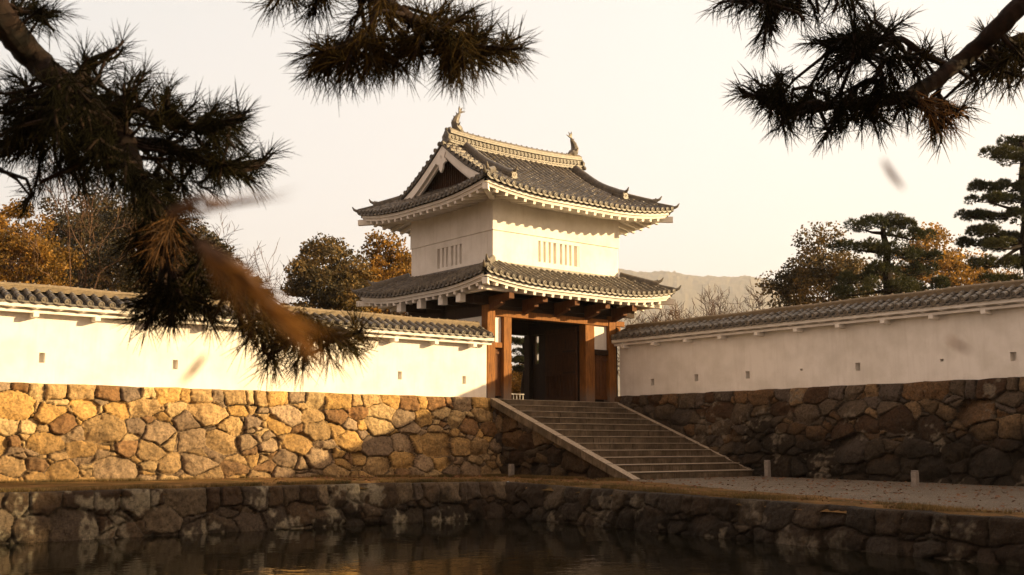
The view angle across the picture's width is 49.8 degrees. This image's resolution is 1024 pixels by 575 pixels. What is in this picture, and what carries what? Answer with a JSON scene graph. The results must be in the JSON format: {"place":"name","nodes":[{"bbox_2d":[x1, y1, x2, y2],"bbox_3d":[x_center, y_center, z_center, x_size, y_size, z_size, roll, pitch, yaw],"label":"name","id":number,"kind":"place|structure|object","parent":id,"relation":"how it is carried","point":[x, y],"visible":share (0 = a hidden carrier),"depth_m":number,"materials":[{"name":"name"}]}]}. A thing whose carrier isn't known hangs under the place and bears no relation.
{"place":"outdoors","nodes":[
{"label":"outdoors","id":0,"kind":"place"},
{"bbox_2d":[180,353,206,383],"bbox_3d":[-0.159,0.041,0.550,0.010,0.016,0.010,6,-10,-38],"label":"falling leaf","id":1,"kind":"object","parent":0,"point":[194,368],"visible":1,"depth_m":0.55,"materials":[{"name":"plant"}]},
{"bbox_2d":[0,518,1023,574],"bbox_3d":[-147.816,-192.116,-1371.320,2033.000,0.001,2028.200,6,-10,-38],"label":"water","id":2,"kind":"structure","parent":0,"point":[500,546],"depth_m":21.89,"materials":[{"name":"black liquid"}]},
{"bbox_2d":[0,481,508,543],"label":"moat wall","id":3,"kind":"structure","parent":2,"relation":"in","point":[33,517],"depth_m":27.86,"materials":[{"name":"stone"}]},
{"bbox_2d":[503,481,1023,566],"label":"moat wall","id":4,"kind":"structure","parent":2,"relation":"in","point":[967,538],"depth_m":24.54,"materials":[{"name":"stone"}]},
{"bbox_2d":[0,476,1023,518],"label":"terrace","id":5,"kind":"structure","parent":0,"point":[273,481],"depth_m":30.09,"materials":[{"name":"brown soil"}]},
{"bbox_2d":[0,382,502,481],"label":"stone wall","id":6,"kind":"structure","parent":5,"relation":"on","point":[52,432],"depth_m":35.25,"materials":[{"name":"beige stone"}]},
{"bbox_2d":[0,280,494,397],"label":"plaster wall","id":7,"kind":"structure","parent":6,"relation":"on","point":[53,334],"depth_m":35.36,"materials":[{"name":"paint"}]},
{"bbox_2d":[508,464,513,475],"bbox_3d":[-0.025,6.753,40.385,0.170,0.560,0.170,6,-10,-38],"label":"bollard","id":8,"kind":"object","parent":5,"relation":"on","point":[510,469],"visible":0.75,"depth_m":40.33,"materials":[{"name":"stone"}]},
{"bbox_2d":[0,473,1022,513],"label":"grass","id":9,"kind":"structure","parent":5,"relation":"on","point":[635,487],"depth_m":29.24,"materials":[{"name":"plant"}]},
{"bbox_2d":[490,398,752,481],"bbox_3d":[3.930,5.769,41.739,7.290,3.167,9.088,6,-10,-38],"label":"stone stairway","id":10,"kind":"object","parent":5,"relation":"on","point":[592,440],"visible":0.95,"depth_m":40.45,"materials":[{"name":"grey stone"}]},
{"bbox_2d":[764,460,770,476],"bbox_3d":[9.091,6.506,39.211,0.170,0.720,0.170,6,-10,-38],"label":"bollard","id":11,"kind":"object","parent":5,"relation":"on","point":[767,468],"visible":0.76,"depth_m":39.16,"materials":[{"name":"stone"}]},
{"bbox_2d":[614,377,1023,485],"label":"stone wall","id":12,"kind":"structure","parent":5,"relation":"on","point":[968,432],"depth_m":37.01,"materials":[{"name":"brown stone"}]},
{"bbox_2d":[611,279,1023,395],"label":"plaster wall","id":13,"kind":"structure","parent":12,"relation":"on","point":[891,338],"depth_m":38.85,"materials":[{"name":"paint"}]},
{"bbox_2d":[0,0,1023,481],"label":"sky","id":14,"kind":"structure","parent":0,"point":[637,85],"materials":[{"name":"white"}]},
{"bbox_2d":[350,106,680,401],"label":"gate tower","id":15,"kind":"structure","parent":0,"point":[508,241],"depth_m":46.18,"materials":[{"name":"white paint"}]},
{"bbox_2d":[440,244,462,267],"bbox_3d":[-2.447,-1.304,45.958,0.200,0.834,1.668,6,-10,-38],"label":"window","id":16,"kind":"structure","parent":15,"relation":"in","point":[452,255],"depth_m":45.95,"materials":[{"name":"white paint"}]},
{"bbox_2d":[538,241,578,266],"bbox_3d":[1.942,-1.378,46.009,2.118,0.874,0.200,6,-10,-38],"label":"window","id":17,"kind":"structure","parent":15,"relation":"in","point":[562,254],"depth_m":45.91,"materials":[{"name":"white paint"}]},
{"bbox_2d":[544,327,577,400],"bbox_3d":[2.082,3.314,47.189,0.135,3.120,2.000,6,-10,-38],"label":"door","id":18,"kind":"structure","parent":15,"relation":"in","point":[560,353],"depth_m":47.11,"materials":[{"name":"brown wood"}]},
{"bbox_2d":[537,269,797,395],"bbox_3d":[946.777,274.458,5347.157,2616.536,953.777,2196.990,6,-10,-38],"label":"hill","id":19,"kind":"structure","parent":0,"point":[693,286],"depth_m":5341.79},
{"bbox_2d":[627,476,1023,511],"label":"path","id":20,"kind":"structure","parent":0,"point":[988,502],"depth_m":29.89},
{"bbox_2d":[206,475,1021,511],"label":"fallen leaves","id":21,"kind":"object","parent":20,"relation":"on","point":[996,496],"visible":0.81,"depth_m":31.83,"materials":[{"name":"brown plant"}]},
{"bbox_2d":[911,470,919,486],"bbox_3d":[11.675,5.600,31.910,0.170,0.600,0.170,6,-10,-38],"label":"bollard","id":22,"kind":"object","parent":20,"relation":"on","point":[914,478],"visible":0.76,"depth_m":31.86,"materials":[{"name":"stone"}]},
{"bbox_2d":[882,159,903,189],"bbox_3d":[0.173,-0.051,0.500,0.010,0.014,0.006,6,-10,-38],"label":"falling leaf","id":23,"kind":"object","parent":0,"point":[892,174],"visible":1,"depth_m":0.50,"materials":[{"name":"plant"}]},
{"bbox_2d":[947,337,970,351],"bbox_3d":[0.182,0.023,0.450,0.008,0.006,0.006,6,-10,-38],"label":"falling leaf","id":24,"kind":"object","parent":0,"point":[957,344],"visible":1,"depth_m":0.45,"materials":[{"name":"plant"}]},
{"label":"ground","id":25,"kind":"structure","parent":0,"visible":0},
{"bbox_2d":[2,243,82,283],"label":"evergreen tree","id":26,"kind":"object","parent":25,"relation":"on","point":[28,274],"visible":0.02,"depth_m":76.93,"materials":[{"name":"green plant"}]},
{"bbox_2d":[0,197,87,286],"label":"evergreen tree","id":27,"kind":"object","parent":25,"relation":"on","point":[13,245],"visible":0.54,"depth_m":56.50,"materials":[{"name":"orange plant"}]},
{"bbox_2d":[0,182,133,289],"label":"bare tree","id":28,"kind":"object","parent":25,"relation":"on","point":[81,218],"visible":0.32,"depth_m":65.65,"materials":[{"name":"brown plant"}]},
{"bbox_2d":[23,190,131,289],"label":"evergreen tree","id":29,"kind":"object","parent":25,"relation":"on","point":[60,227],"visible":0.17,"depth_m":70.41,"materials":[{"name":"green plant"}]},
{"bbox_2d":[22,177,136,292],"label":"evergreen tree","id":30,"kind":"object","parent":25,"relation":"on","point":[115,197],"visible":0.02,"depth_m":84.08,"materials":[{"name":"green plant"}]},
{"bbox_2d":[1,152,221,288],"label":"bare tree","id":31,"kind":"object","parent":25,"relation":"on","point":[22,261],"visible":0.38,"depth_m":56.81,"materials":[{"name":"brown plant"}]},
{"bbox_2d":[72,194,226,292],"bbox_3d":[-21.512,0.327,63.203,8.580,14.052,8.413,6,-10,-38],"label":"evergreen tree","id":32,"kind":"object","parent":25,"relation":"on","point":[112,286],"visible":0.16,"depth_m":61.77,"materials":[{"name":"green plant"}]},
{"bbox_2d":[186,222,243,300],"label":"evergreen tree","id":33,"kind":"object","parent":25,"relation":"on","point":[228,249],"visible":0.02,"depth_m":66.84,"materials":[{"name":"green plant"}]},
{"bbox_2d":[202,213,265,286],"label":"bare tree","id":34,"kind":"object","parent":25,"relation":"on","point":[235,239],"visible":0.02,"depth_m":75.48,"materials":[{"name":"brown plant"}]},
{"bbox_2d":[239,238,292,301],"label":"bare tree","id":35,"kind":"object","parent":25,"relation":"on","point":[270,271],"visible":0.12,"depth_m":86.34,"materials":[{"name":"brown plant"}]},
{"bbox_2d":[280,232,381,311],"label":"evergreen tree","id":36,"kind":"object","parent":25,"relation":"on","point":[329,286],"visible":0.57,"depth_m":73.44,"materials":[{"name":"green plant"}]},
{"bbox_2d":[354,229,411,315],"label":"evergreen tree","id":37,"kind":"object","parent":25,"relation":"on","point":[397,258],"visible":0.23,"depth_m":78.70,"materials":[{"name":"orange plant"}]},
{"bbox_2d":[512,363,522,398],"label":"evergreen tree","id":38,"kind":"object","parent":25,"relation":"on","point":[516,382],"visible":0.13,"depth_m":72.64,"materials":[{"name":"brown plant"}]},
{"bbox_2d":[512,393,523,399],"bbox_3d":[1.111,6.188,59.736,9.000,0.810,0.100,6,-10,-38],"label":"railing","id":39,"kind":"object","parent":25,"relation":"on","point":[513,394],"visible":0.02,"depth_m":59.12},
{"bbox_2d":[512,337,538,398],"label":"pine tree","id":40,"kind":"object","parent":25,"relation":"on","point":[518,357],"visible":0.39,"depth_m":65.75,"materials":[{"name":"green plant"}]},
{"bbox_2d":[618,299,689,357],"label":"bare tree","id":41,"kind":"object","parent":25,"relation":"on","point":[668,319],"visible":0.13,"depth_m":87.75,"materials":[{"name":"brown plant"}]},
{"bbox_2d":[617,309,700,374],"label":"bare tree","id":42,"kind":"object","parent":25,"relation":"on","point":[642,317],"visible":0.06,"depth_m":83.81,"materials":[{"name":"brown plant"}]},
{"bbox_2d":[619,285,724,359],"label":"bare tree","id":43,"kind":"object","parent":25,"relation":"on","point":[693,308],"visible":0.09,"depth_m":86.69,"materials":[{"name":"brown plant"}]},
{"bbox_2d":[618,289,737,370],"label":"bare tree","id":44,"kind":"object","parent":25,"relation":"on","point":[713,306],"visible":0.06,"depth_m":77.56,"materials":[{"name":"brown plant"}]},
{"bbox_2d":[682,295,742,315],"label":"bare tree","id":45,"kind":"object","parent":25,"relation":"on","point":[725,308],"visible":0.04,"depth_m":91.04,"materials":[{"name":"brown plant"}]},
{"bbox_2d":[684,282,774,317],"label":"bare tree","id":46,"kind":"object","parent":25,"relation":"on","point":[761,303],"visible":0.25,"depth_m":81.56,"materials":[{"name":"brown plant"}]},
{"bbox_2d":[755,221,902,307],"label":"evergreen tree","id":47,"kind":"object","parent":25,"relation":"on","point":[814,270],"visible":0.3,"depth_m":68.52,"materials":[{"name":"green plant"}]},
{"bbox_2d":[827,211,950,298],"bbox_3d":[19.272,1.134,55.953,7.454,10.262,4.514,6,-10,-38],"label":"pine tree","id":48,"kind":"object","parent":25,"relation":"on","point":[905,281],"visible":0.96,"depth_m":55.42,"materials":[{"name":"green plant"}]},
{"bbox_2d":[892,221,993,291],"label":"evergreen tree","id":49,"kind":"object","parent":25,"relation":"on","point":[950,264],"visible":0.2,"depth_m":79.59,"materials":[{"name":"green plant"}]},
{"bbox_2d":[952,133,1023,283],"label":"pine tree","id":50,"kind":"object","parent":25,"relation":"on","point":[995,237],"visible":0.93,"depth_m":49.58,"materials":[{"name":"green plant"}]},
{"bbox_2d":[956,266,1022,284],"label":"evergreen tree","id":51,"kind":"object","parent":25,"relation":"on","point":[972,271],"visible":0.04,"depth_m":77.64,"materials":[{"name":"green plant"}]},
{"bbox_2d":[964,254,1021,284],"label":"bare tree","id":52,"kind":"object","parent":25,"relation":"on","point":[991,272],"visible":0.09,"depth_m":73.06,"materials":[{"name":"plant"}]},
{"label":"near bank","id":53,"kind":"structure","parent":0,"visible":0},
{"bbox_2d":[0,0,548,397],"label":"pine tree","id":54,"kind":"object","parent":53,"relation":"on","point":[104,139],"visible":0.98,"depth_m":3.63,"materials":[{"name":"green plant"}]},
{"bbox_2d":[167,186,298,220],"bbox_3d":[-0.125,-0.039,0.499,0.062,0.016,0.011,0,-8,-1],"label":"pine spray","id":55,"kind":"object","parent":54,"relation":"attached to","point":[181,209],"visible":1,"depth_m":0.50,"materials":[{"name":"brown plant"}]},
{"bbox_2d":[195,239,358,372],"bbox_3d":[-0.101,0.009,0.474,0.072,0.060,0.032,-2,-8,17],"label":"pine spray","id":56,"kind":"object","parent":54,"relation":"attached to","point":[236,273],"visible":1,"depth_m":0.47,"materials":[{"name":"brown plant"}]},
{"bbox_2d":[696,0,1023,162],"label":"pine tree","id":57,"kind":"object","parent":53,"relation":"on","point":[1001,60],"visible":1,"depth_m":5.82,"materials":[{"name":"green plant"}]}
]}

